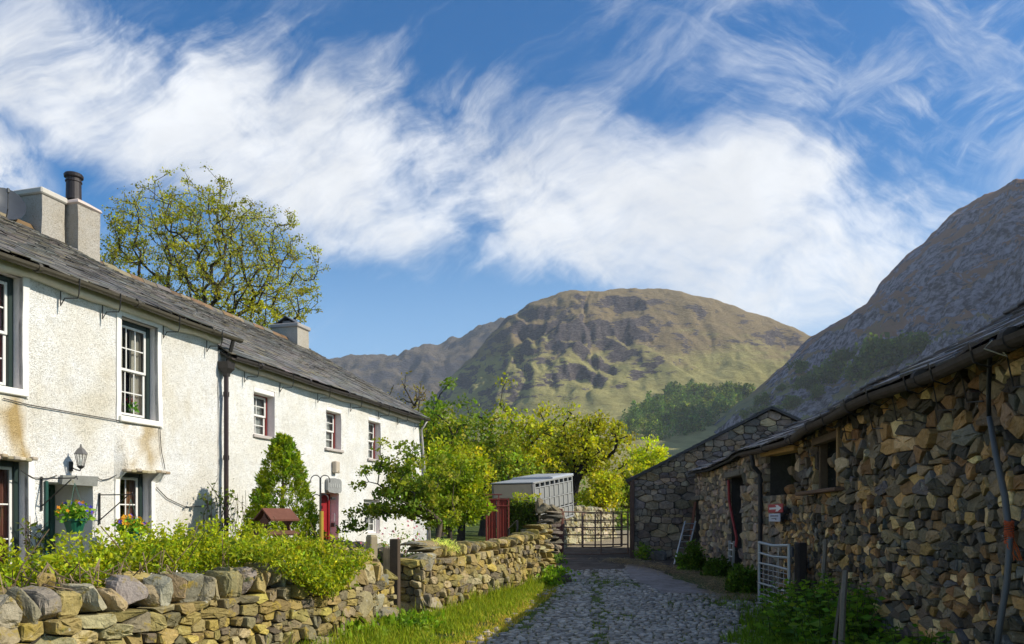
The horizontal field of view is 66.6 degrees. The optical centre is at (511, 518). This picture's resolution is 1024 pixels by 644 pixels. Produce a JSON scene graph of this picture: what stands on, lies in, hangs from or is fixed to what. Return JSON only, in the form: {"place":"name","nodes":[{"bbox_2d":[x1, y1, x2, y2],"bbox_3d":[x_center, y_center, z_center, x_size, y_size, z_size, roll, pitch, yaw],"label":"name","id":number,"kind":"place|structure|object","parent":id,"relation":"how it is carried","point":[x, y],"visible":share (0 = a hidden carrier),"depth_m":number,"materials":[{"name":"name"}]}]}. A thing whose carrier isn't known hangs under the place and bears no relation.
{"place":"outdoors","nodes":[
{"label":"outdoors","id":0,"kind":"place"},
{"bbox_2d":[263,570,563,643],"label":"verge grass","id":1,"kind":"structure","parent":0,"point":[457,616],"depth_m":11.67,"materials":[{"name":"green plant"}]},
{"bbox_2d":[329,317,504,408],"bbox_3d":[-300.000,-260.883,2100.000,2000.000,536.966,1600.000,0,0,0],"label":"ridge","id":2,"kind":"structure","parent":0,"point":[431,366],"depth_m":1936.52,"materials":[{"name":"grey stone"}]},
{"bbox_2d":[485,494,508,540],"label":"shed","id":3,"kind":"structure","parent":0,"point":[501,505],"depth_m":22.29,"materials":[{"name":"red paint"}]},
{"bbox_2d":[0,0,1023,358],"label":"sky","id":4,"kind":"structure","parent":0,"point":[454,167],"materials":[{"name":"blue"}]},
{"bbox_2d":[400,526,793,643],"bbox_3d":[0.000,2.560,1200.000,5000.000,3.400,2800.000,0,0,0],"label":"ground","id":5,"kind":"structure","parent":0,"point":[471,533],"depth_m":36.91,"materials":[{"name":"soil"}]},
{"bbox_2d":[0,171,243,588],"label":"cottage","id":6,"kind":"structure","parent":5,"relation":"on","point":[83,330],"depth_m":12.72,"materials":[{"name":"slate"},{"name":"roughcast render"},{"name":"paint"}]},
{"bbox_2d":[0,275,12,387],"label":"window","id":7,"kind":"structure","parent":6,"relation":"in","point":[6,336],"depth_m":11.07,"materials":[{"name":"paint"}]},
{"bbox_2d":[0,460,18,566],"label":"window","id":8,"kind":"structure","parent":6,"relation":"in","point":[12,467],"depth_m":11.15,"materials":[{"name":"paint"}]},
{"bbox_2d":[0,187,25,219],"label":"satellite dish","id":9,"kind":"object","parent":6,"relation":"attached to","point":[12,205],"visible":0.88,"depth_m":15.70,"materials":[{"name":"plastic"}]},
{"bbox_2d":[17,517,58,579],"bbox_3d":[-6.869,0.754,11.186,0.409,1.578,0.593,0,0,8],"label":"climbing rose","id":10,"kind":"object","parent":6,"relation":"attached to","point":[26,542],"visible":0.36,"depth_m":11.14,"materials":[{"name":"green plant"}]},
{"bbox_2d":[48,485,54,588],"bbox_3d":[-7.503,0.682,12.133,0.098,2.435,0.852,0,0,16],"label":"door","id":11,"kind":"structure","parent":6,"relation":"in","point":[51,488],"depth_m":12.46,"materials":[{"name":"paint"}]},
{"bbox_2d":[3,398,119,420],"bbox_3d":[-6.641,-1.631,12.166,0.050,0.062,2.922,0,0,16],"label":"cable","id":12,"kind":"object","parent":6,"relation":"attached to","point":[60,410],"visible":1,"depth_m":11.68,"materials":[{"name":"plastic"}]},
{"bbox_2d":[40,475,95,532],"bbox_3d":[-6.465,-0.203,11.233,0.840,0.826,0.587,0,0,0],"label":"hanging basket","id":13,"kind":"object","parent":6,"relation":"attached to","point":[71,519],"visible":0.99,"depth_m":11.17,"materials":[{"name":"metal"}]},
{"bbox_2d":[69,444,87,470],"bbox_3d":[-6.595,-0.921,11.879,0.291,0.412,0.187,0,0,35],"label":"wall lantern","id":14,"kind":"object","parent":6,"relation":"attached to","point":[80,450],"depth_m":11.84,"materials":[{"name":"metal"}]},
{"bbox_2d":[59,475,98,485],"bbox_3d":[-6.664,-0.583,12.008,0.055,0.157,0.702,0,0,16],"label":"door canopy","id":15,"kind":"structure","parent":6,"relation":"attached to","point":[87,481],"depth_m":12.01,"materials":[{"name":"stone"}]},
{"bbox_2d":[99,492,149,543],"bbox_3d":[-6.150,0.004,12.264,0.877,0.826,0.558,0,0,0],"label":"hanging basket","id":16,"kind":"object","parent":6,"relation":"attached to","point":[129,521],"visible":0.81,"depth_m":12.21,"materials":[{"name":"metal"}]},
{"bbox_2d":[123,397,138,413],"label":"potted geranium","id":17,"kind":"object","parent":6,"relation":"in","point":[135,408],"visible":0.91,"depth_m":13.46,"materials":[{"name":"plant"}]},
{"bbox_2d":[120,473,142,534],"bbox_3d":[-6.807,-0.240,13.367,0.748,1.272,0.924,0,0,0],"label":"window","id":18,"kind":"structure","parent":6,"relation":"in","point":[128,478],"depth_m":13.48,"materials":[{"name":"paint"}]},
{"bbox_2d":[121,320,149,419],"bbox_3d":[-6.779,-2.519,13.465,0.787,1.856,1.061,0,0,0],"label":"window","id":19,"kind":"structure","parent":6,"relation":"in","point":[135,331],"depth_m":13.62,"materials":[{"name":"paint"}]},
{"bbox_2d":[198,476,237,537],"bbox_3d":[-5.695,0.326,14.852,0.504,2.359,1.154,0,0,10],"label":"climbing rose","id":20,"kind":"object","parent":6,"relation":"attached to","point":[205,500],"visible":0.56,"depth_m":14.96,"materials":[{"name":"green plant"}]},
{"bbox_2d":[0,545,398,643],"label":"garden wall","id":21,"kind":"structure","parent":5,"relation":"on","point":[250,603],"depth_m":7.65,"materials":[{"name":"stone"}]},
{"bbox_2d":[0,506,376,599],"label":"hedge","id":22,"kind":"object","parent":21,"relation":"on","point":[204,552],"visible":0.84,"depth_m":8.46,"materials":[{"name":"green plant"}]},
{"bbox_2d":[100,162,330,329],"bbox_3d":[-14.339,-6.843,36.178,11.472,17.727,8.904,0,0,0],"label":"ash tree","id":23,"kind":"object","parent":5,"relation":"on","point":[122,230],"visible":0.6,"depth_m":34.67,"materials":[{"name":"green plant"}]},
{"bbox_2d":[100,261,430,566],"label":"cottage","id":24,"kind":"structure","parent":5,"relation":"on","point":[281,376],"depth_m":19.43,"materials":[{"name":"slate"},{"name":"roughcast render"},{"name":"paint"}]},
{"bbox_2d":[227,491,248,539],"bbox_3d":[-5.456,0.465,15.498,0.389,2.078,0.708,0,0,20],"label":"climbing rose","id":25,"kind":"object","parent":24,"relation":"attached to","point":[237,512],"visible":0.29,"depth_m":15.53,"materials":[{"name":"green plant"}]},
{"bbox_2d":[254,394,266,435],"bbox_3d":[-5.584,-2.227,16.899,0.143,0.914,0.758,0,0,16],"label":"window","id":26,"kind":"structure","parent":24,"relation":"in","point":[260,422],"depth_m":17.16,"materials":[{"name":"paint"}]},
{"bbox_2d":[321,494,329,539],"bbox_3d":[-4.846,0.639,19.632,0.100,2.523,0.901,0,0,16],"label":"door","id":27,"kind":"structure","parent":24,"relation":"in","point":[325,503],"depth_m":19.96,"materials":[{"name":"paint"}]},
{"bbox_2d":[326,412,334,448],"bbox_3d":[-4.751,-2.225,19.827,0.143,0.953,0.775,0,0,16],"label":"window","id":28,"kind":"structure","parent":24,"relation":"in","point":[328,415],"depth_m":20.11,"materials":[{"name":"paint"}]},
{"bbox_2d":[325,478,341,499],"bbox_3d":[-4.490,-0.741,19.627,0.089,0.540,0.703,0,0,16],"label":"name plaque","id":29,"kind":"object","parent":24,"relation":"attached to","point":[334,485],"visible":1,"depth_m":19.55,"materials":[{"name":"stone"}]},
{"bbox_2d":[332,461,339,472],"bbox_3d":[-4.446,-1.291,19.723,0.141,0.300,0.200,0,0,16],"label":"alarm box","id":30,"kind":"object","parent":24,"relation":"attached to","point":[335,466],"visible":1,"depth_m":19.64,"materials":[{"name":"plastic"}]},
{"bbox_2d":[364,500,375,533],"bbox_3d":[-4.095,-0.049,21.914,0.143,0.945,0.972,0,0,16],"label":"window","id":31,"kind":"structure","parent":24,"relation":"in","point":[371,528],"depth_m":22.20,"materials":[{"name":"paint"}]},
{"bbox_2d":[368,422,374,458],"bbox_3d":[-4.114,-2.195,22.067,0.143,1.076,0.781,0,0,16],"label":"window","id":32,"kind":"structure","parent":24,"relation":"in","point":[371,454],"depth_m":22.37,"materials":[{"name":"paint"}]},
{"bbox_2d":[253,508,299,536],"bbox_3d":[-3.506,0.702,11.600,0.530,1.706,0.520,0,0,44],"label":"bird table","id":33,"kind":"object","parent":5,"relation":"on","point":[286,516],"visible":0.61,"depth_m":11.51,"materials":[{"name":"brown wood"}]},
{"bbox_2d":[239,432,328,543],"bbox_3d":[-4.301,-0.100,14.679,1.665,3.095,1.717,0,0,0],"label":"conifer","id":34,"kind":"object","parent":5,"relation":"on","point":[283,456],"visible":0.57,"depth_m":14.46,"materials":[{"name":"green plant"}]},
{"bbox_2d":[310,475,329,547],"bbox_3d":[-3.467,0.319,14.065,0.365,2.214,0.110,0,0,0],"label":"feeder pole","id":35,"kind":"object","parent":5,"relation":"on","point":[321,524],"visible":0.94,"depth_m":14.05,"materials":[{"name":"metal"}]},
{"bbox_2d":[335,516,367,535],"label":"shrub","id":36,"kind":"object","parent":5,"relation":"on","point":[351,526],"visible":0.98,"depth_m":14.91,"materials":[{"name":"green plant"}]},
{"bbox_2d":[325,539,406,595],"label":"garden wall","id":37,"kind":"structure","parent":5,"relation":"on","point":[380,547],"depth_m":13.65,"materials":[{"name":"stone"}]},
{"bbox_2d":[366,535,376,557],"bbox_3d":[-2.160,0.948,12.000,0.135,1.389,0.135,0,0,43],"label":"gate post","id":38,"kind":"object","parent":5,"relation":"on","point":[371,539],"visible":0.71,"depth_m":11.96,"materials":[{"name":"beige stone"}]},
{"bbox_2d":[327,606,446,641],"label":"weed undergrowth","id":39,"kind":"object","parent":5,"relation":"on","point":[416,618],"visible":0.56,"depth_m":10.70,"materials":[{"name":"green plant"}]},
{"bbox_2d":[390,539,399,607],"bbox_3d":[-1.762,0.988,11.750,0.135,1.357,0.140,0,0,7],"label":"gate post","id":40,"kind":"object","parent":5,"relation":"on","point":[394,556],"visible":0.5,"depth_m":11.68,"materials":[{"name":"brown wood"}]},
{"bbox_2d":[383,547,389,570],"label":"garden gate","id":41,"kind":"structure","parent":40,"relation":"attached to","point":[386,557],"depth_m":12.05,"materials":[{"name":"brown wood"}]},
{"bbox_2d":[355,516,444,562],"bbox_3d":[-1.854,0.557,13.200,1.641,1.190,1.172,0,0,-23],"label":"flowering shrub","id":42,"kind":"object","parent":5,"relation":"on","point":[402,549],"visible":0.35,"depth_m":13.16,"materials":[{"name":"green plant"}]},
{"bbox_2d":[341,437,467,541],"bbox_3d":[-1.999,-0.010,14.628,2.158,2.955,1.595,0,0,20],"label":"apple tree","id":43,"kind":"object","parent":5,"relation":"on","point":[418,497],"visible":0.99,"depth_m":14.44,"materials":[{"name":"green plant"}]},
{"bbox_2d":[388,371,429,425],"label":"young tree","id":44,"kind":"object","parent":5,"relation":"on","point":[419,397],"visible":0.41,"depth_m":50.03,"materials":[{"name":"green plant"}]},
{"bbox_2d":[419,377,489,535],"bbox_3d":[-3.914,-3.197,40.082,5.580,8.532,4.850,0,0,0],"label":"sycamore tree","id":45,"kind":"object","parent":5,"relation":"on","point":[436,415],"visible":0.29,"depth_m":39.49,"materials":[{"name":"green plant"}]},
{"bbox_2d":[416,433,497,542],"bbox_3d":[-1.251,-0.191,16.626,1.917,3.268,1.639,0,0,0],"label":"lilac bush","id":46,"kind":"object","parent":5,"relation":"on","point":[469,485],"visible":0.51,"depth_m":16.38,"materials":[{"name":"green plant"}]},
{"bbox_2d":[425,436,500,540],"bbox_3d":[-2.009,-0.933,28.970,2.936,4.220,3.271,0,0,42],"label":"sycamore tree","id":47,"kind":"object","parent":5,"relation":"on","point":[459,449],"visible":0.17,"depth_m":28.91,"materials":[{"name":"green plant"}]},
{"bbox_2d":[400,529,540,614],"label":"garden wall","id":48,"kind":"structure","parent":5,"relation":"on","point":[431,573],"depth_m":13.30,"materials":[{"name":"stone"}]},
{"bbox_2d":[431,537,459,552],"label":"cushion plant","id":49,"kind":"object","parent":48,"relation":"on","point":[442,542],"visible":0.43,"depth_m":12.99,"materials":[{"name":"yellow plant"}]},
{"bbox_2d":[439,393,525,535],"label":"sycamore tree","id":50,"kind":"object","parent":5,"relation":"on","point":[492,437],"visible":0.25,"depth_m":42.28,"materials":[{"name":"green plant"}]},
{"bbox_2d":[426,583,558,643],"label":"dry grass","id":51,"kind":"structure","parent":5,"relation":"on","point":[507,625],"depth_m":11.74,"materials":[{"name":"plant"}]},
{"bbox_2d":[466,441,545,516],"bbox_3d":[-0.155,-1.245,36.036,4.339,4.798,3.669,0,0,0],"label":"sycamore tree","id":52,"kind":"object","parent":5,"relation":"on","point":[511,468],"visible":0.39,"depth_m":35.60,"materials":[{"name":"green plant"}]},
{"bbox_2d":[496,490,541,538],"bbox_3d":[0.233,0.290,23.535,1.394,2.374,0.999,0,0,18],"label":"hedge","id":53,"kind":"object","parent":5,"relation":"on","point":[522,512],"depth_m":23.30,"materials":[{"name":"plant"}]},
{"bbox_2d":[493,372,567,474],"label":"tall tree","id":54,"kind":"object","parent":5,"relation":"on","point":[529,428],"visible":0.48,"depth_m":45.61,"materials":[{"name":"green plant"}]},
{"bbox_2d":[520,524,556,574],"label":"stone pillar","id":55,"kind":"structure","parent":5,"relation":"on","point":[547,547],"depth_m":17.76,"materials":[{"name":"beige stone"}]},
{"bbox_2d":[465,496,629,526],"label":"distant scrub","id":56,"kind":"object","parent":5,"relation":"on","point":[617,523],"visible":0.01,"depth_m":199.49,"materials":[{"name":"green plant"}]},
{"bbox_2d":[535,498,563,560],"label":"gate pillar","id":57,"kind":"structure","parent":5,"relation":"on","point":[553,516],"depth_m":22.88,"materials":[{"name":"stone"}]},
{"bbox_2d":[524,422,587,505],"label":"sycamore tree","id":58,"kind":"object","parent":5,"relation":"on","point":[563,468],"visible":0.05,"depth_m":51.52,"materials":[{"name":"green plant"}]},
{"bbox_2d":[533,564,580,586],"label":"weed undergrowth","id":59,"kind":"object","parent":5,"relation":"on","point":[557,572],"visible":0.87,"depth_m":16.83,"materials":[{"name":"green plant"}]},
{"bbox_2d":[547,505,616,548],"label":"field wall","id":60,"kind":"structure","parent":5,"relation":"on","point":[571,539],"depth_m":33.02,"materials":[{"name":"stone"}]},
{"bbox_2d":[621,434,670,473],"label":"lime tree","id":61,"kind":"object","parent":5,"relation":"on","point":[657,455],"visible":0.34,"depth_m":53.35,"materials":[{"name":"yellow plant"}]},
{"bbox_2d":[632,541,659,559],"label":"weed undergrowth","id":62,"kind":"object","parent":5,"relation":"on","point":[645,550],"visible":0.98,"depth_m":23.36,"materials":[{"name":"green plant"}]},
{"bbox_2d":[674,539,709,571],"bbox_3d":[4.649,0.975,20.016,1.061,0.946,0.952,0,0,0],"label":"bush","id":63,"kind":"object","parent":5,"relation":"on","point":[693,559],"visible":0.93,"depth_m":19.83,"materials":[{"name":"green plant"}]},
{"bbox_2d":[625,406,801,559],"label":"gabled barn","id":64,"kind":"structure","parent":5,"relation":"on","point":[662,493],"depth_m":23.77,"materials":[{"name":"stone"}]},
{"bbox_2d":[700,554,734,577],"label":"bush","id":65,"kind":"object","parent":5,"relation":"on","point":[716,567],"visible":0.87,"depth_m":18.22,"materials":[{"name":"green plant"}]},
{"bbox_2d":[728,541,734,569],"bbox_3d":[5.182,0.915,18.426,0.110,0.776,0.796,0,0,3],"label":"ladder","id":66,"kind":"object","parent":5,"relation":"on","point":[732,550],"visible":0.66,"depth_m":18.27,"materials":[{"name":"metal"}]},
{"bbox_2d":[722,562,766,594],"bbox_3d":[4.579,1.228,15.313,0.818,0.738,0.987,0,0,35],"label":"bush","id":67,"kind":"object","parent":5,"relation":"on","point":[741,579],"visible":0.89,"depth_m":15.10,"materials":[{"name":"green plant"}]},
{"bbox_2d":[711,575,780,610],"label":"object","id":68,"kind":"structure","parent":5,"relation":"on","point":[750,605],"depth_m":13.92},
{"bbox_2d":[758,541,793,607],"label":"field gate","id":69,"kind":"structure","parent":5,"relation":"on","point":[790,551],"depth_m":12.85,"materials":[{"name":"metal"}]},
{"bbox_2d":[718,606,858,643],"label":"lane edge grass","id":70,"kind":"structure","parent":5,"relation":"on","point":[758,634],"depth_m":10.04,"materials":[{"name":"green plant"}]},
{"bbox_2d":[794,542,806,606],"bbox_3d":[4.500,1.004,12.150,0.150,1.250,0.150,0,0,-6],"label":"gate post","id":71,"kind":"object","parent":5,"relation":"on","point":[800,561],"visible":0.5,"depth_m":12.08,"materials":[{"name":"brown wood"}]},
{"bbox_2d":[753,570,863,639],"bbox_3d":[3.919,1.140,10.466,1.390,0.927,1.989,0,0,10],"label":"nettle patch","id":72,"kind":"object","parent":5,"relation":"on","point":[790,607],"visible":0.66,"depth_m":10.16,"materials":[{"name":"green plant"}]},
{"bbox_2d":[821,539,827,594],"bbox_3d":[4.322,0.952,10.822,0.070,1.316,0.675,0,0,28],"label":"stake","id":73,"kind":"object","parent":5,"relation":"on","point":[824,554],"visible":0.47,"depth_m":10.92,"materials":[{"name":"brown wood"}]},
{"bbox_2d":[832,589,840,643],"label":"stake","id":74,"kind":"object","parent":5,"relation":"on","point":[836,626],"visible":0.64,"depth_m":8.51,"materials":[{"name":"grey wood"}]},
{"bbox_2d":[838,570,847,643],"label":"stake","id":75,"kind":"object","parent":5,"relation":"on","point":[842,613],"visible":1,"depth_m":8.35,"materials":[{"name":"grey wood"}]},
{"bbox_2d":[784,581,902,643],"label":"nettle patch","id":76,"kind":"object","parent":5,"relation":"on","point":[857,623],"visible":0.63,"depth_m":8.98,"materials":[{"name":"green plant"}]},
{"bbox_2d":[686,299,1023,643],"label":"stone barn","id":77,"kind":"structure","parent":5,"relation":"on","point":[889,483],"depth_m":8.33,"materials":[{"name":"stone"}]},
{"bbox_2d":[768,504,782,512],"bbox_3d":[4.862,-0.183,14.397,0.017,0.156,1.278,0,0,7],"label":"arrow sign","id":78,"kind":"object","parent":77,"relation":"attached to","point":[774,508],"visible":1,"depth_m":14.36,"materials":[{"name":"metal"}]},
{"bbox_2d":[812,427,843,488],"bbox_3d":[4.640,-0.839,11.461,0.245,0.829,1.543,0,0,13],"label":"window frame","id":79,"kind":"structure","parent":77,"relation":"in","point":[822,441],"depth_m":12.04,"materials":[{"name":"brown wood"}]},
{"bbox_2d":[984,338,1022,643],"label":"drainpipe","id":80,"kind":"object","parent":77,"relation":"attached to","point":[1009,539],"visible":0.98,"depth_m":5.87,"materials":[{"name":"plastic"}]},
{"bbox_2d":[830,624,954,643],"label":"nettle patch","id":81,"kind":"object","parent":5,"relation":"on","point":[909,640],"visible":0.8,"depth_m":7.82,"materials":[{"name":"green plant"}]},
{"bbox_2d":[568,530,629,546],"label":"farmyard","id":82,"kind":"structure","parent":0,"point":[616,541],"depth_m":32.39,"materials":[{"name":"beige concrete"}]},
{"bbox_2d":[491,473,573,532],"bbox_3d":[1.103,-0.355,29.596,1.844,2.808,5.069,0,0,26],"label":"livestock trailer","id":83,"kind":"object","parent":82,"relation":"on","point":[556,489],"visible":0.52,"depth_m":28.49,"materials":[{"name":"paint"}]},
{"bbox_2d":[529,400,643,505],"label":"oak tree","id":84,"kind":"object","parent":82,"relation":"on","point":[585,447],"visible":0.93,"depth_m":40.40,"materials":[{"name":"green plant"}]},
{"bbox_2d":[573,464,627,511],"bbox_3d":[4.177,-0.735,36.979,2.523,3.731,2.495,0,0,-29],"label":"hawthorn tree","id":85,"kind":"object","parent":82,"relation":"on","point":[603,491],"visible":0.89,"depth_m":36.64,"materials":[{"name":"green plant"}]},
{"bbox_2d":[615,461,647,511],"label":"hawthorn tree","id":86,"kind":"object","parent":82,"relation":"on","point":[626,474],"visible":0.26,"depth_m":45.84,"materials":[{"name":"green plant"}]},
{"bbox_2d":[419,288,810,523],"bbox_3d":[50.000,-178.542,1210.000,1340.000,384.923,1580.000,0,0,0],"label":"mountain","id":87,"kind":"structure","parent":0,"point":[615,352],"depth_m":1109.95,"materials":[{"name":"green plant"}]},
{"bbox_2d":[619,378,755,439],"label":"woodland","id":88,"kind":"object","parent":87,"relation":"on","point":[675,409],"visible":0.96,"depth_m":869.81,"materials":[{"name":"green plant"}]},
{"bbox_2d":[466,569,767,643],"bbox_3d":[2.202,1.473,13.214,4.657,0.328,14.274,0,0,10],"label":"cobbled lane","id":89,"kind":"structure","parent":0,"point":[561,616],"depth_m":12.18,"materials":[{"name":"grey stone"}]},
{"bbox_2d":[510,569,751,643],"bbox_3d":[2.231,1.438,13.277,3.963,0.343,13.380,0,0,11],"label":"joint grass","id":90,"kind":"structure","parent":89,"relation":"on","point":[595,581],"depth_m":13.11,"materials":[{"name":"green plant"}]},
{"bbox_2d":[589,557,769,599],"bbox_3d":[4.118,1.325,18.978,2.900,0.369,9.761,0,0,-7],"label":"straw","id":91,"kind":"object","parent":89,"relation":"on","point":[705,578],"visible":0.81,"depth_m":18.03,"materials":[{"name":"plant"}]},
{"bbox_2d":[556,548,698,572],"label":"muddy track","id":92,"kind":"structure","parent":0,"point":[579,562],"depth_m":22.82,"materials":[{"name":"brown soil"}]},
{"bbox_2d":[556,509,628,555],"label":"field gate","id":93,"kind":"structure","parent":92,"relation":"on","point":[561,528],"depth_m":25.37,"materials":[{"name":"metal"}]},
{"bbox_2d":[581,513,622,547],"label":"field gate","id":94,"kind":"structure","parent":92,"relation":"on","point":[595,529],"depth_m":28.00,"materials":[{"name":"metal"}]},
{"bbox_2d":[650,550,666,559],"bbox_3d":[4.392,1.171,23.405,0.522,0.418,0.416,0,0,0],"label":"boulder","id":95,"kind":"object","parent":92,"relation":"on","point":[658,555],"visible":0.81,"depth_m":23.28,"materials":[{"name":"stone"}]},
{"bbox_2d":[673,521,695,563],"bbox_3d":[4.945,0.686,22.275,0.235,1.220,1.054,0,0,38],"label":"ladder","id":96,"kind":"object","parent":92,"relation":"on","point":[683,529],"visible":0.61,"depth_m":22.34,"materials":[{"name":"metal"}]},
{"bbox_2d":[624,564,717,593],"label":"concrete path","id":97,"kind":"structure","parent":0,"point":[654,579],"depth_m":17.36,"materials":[{"name":"grey concrete"}]},
{"bbox_2d":[714,178,1023,433],"bbox_3d":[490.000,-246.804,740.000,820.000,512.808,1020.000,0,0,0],"label":"mountain slope","id":98,"kind":"structure","parent":0,"point":[957,275],"depth_m":683.92,"materials":[{"name":"grey stone"}]},
{"bbox_2d":[752,391,770,406],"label":"thorn bush","id":99,"kind":"object","parent":98,"relation":"on","point":[762,398],"visible":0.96,"depth_m":687.08,"materials":[{"name":"green plant"}]},
{"bbox_2d":[778,393,801,410],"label":"thorn bush","id":100,"kind":"object","parent":98,"relation":"on","point":[790,400],"visible":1,"depth_m":639.68,"materials":[{"name":"green plant"}]},
{"bbox_2d":[785,357,809,373],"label":"thorn bush","id":101,"kind":"object","parent":98,"relation":"on","point":[801,366],"visible":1,"depth_m":706.86,"materials":[{"name":"green plant"}]},
{"bbox_2d":[785,370,835,390],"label":"thorn bush","id":102,"kind":"object","parent":98,"relation":"on","point":[806,381],"visible":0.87,"depth_m":680.73,"materials":[{"name":"green plant"}]},
{"bbox_2d":[808,383,825,400],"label":"thorn bush","id":103,"kind":"object","parent":98,"relation":"on","point":[817,390],"visible":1,"depth_m":627.42,"materials":[{"name":"green plant"}]},
{"bbox_2d":[807,364,843,383],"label":"thorn bush","id":104,"kind":"object","parent":98,"relation":"on","point":[827,370],"visible":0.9,"depth_m":665.37,"materials":[{"name":"green plant"}]},
{"bbox_2d":[820,345,858,369],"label":"thorn bush","id":105,"kind":"object","parent":98,"relation":"on","point":[840,357],"visible":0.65,"depth_m":675.00,"materials":[{"name":"green plant"}]},
{"bbox_2d":[840,355,878,383],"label":"thorn bush","id":106,"kind":"object","parent":98,"relation":"on","point":[850,371],"visible":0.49,"depth_m":591.32,"materials":[{"name":"green plant"}]},
{"bbox_2d":[848,331,917,383],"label":"thorn bush","id":107,"kind":"object","parent":98,"relation":"on","point":[870,350],"visible":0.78,"depth_m":580.48,"materials":[{"name":"green plant"}]},
{"bbox_2d":[879,331,908,369],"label":"thorn bush","id":108,"kind":"object","parent":98,"relation":"on","point":[893,346],"visible":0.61,"depth_m":568.75,"materials":[{"name":"green plant"}]},
{"bbox_2d":[900,331,931,356],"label":"thorn bush","id":109,"kind":"object","parent":98,"relation":"on","point":[920,342],"visible":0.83,"depth_m":556.75,"materials":[{"name":"green plant"}]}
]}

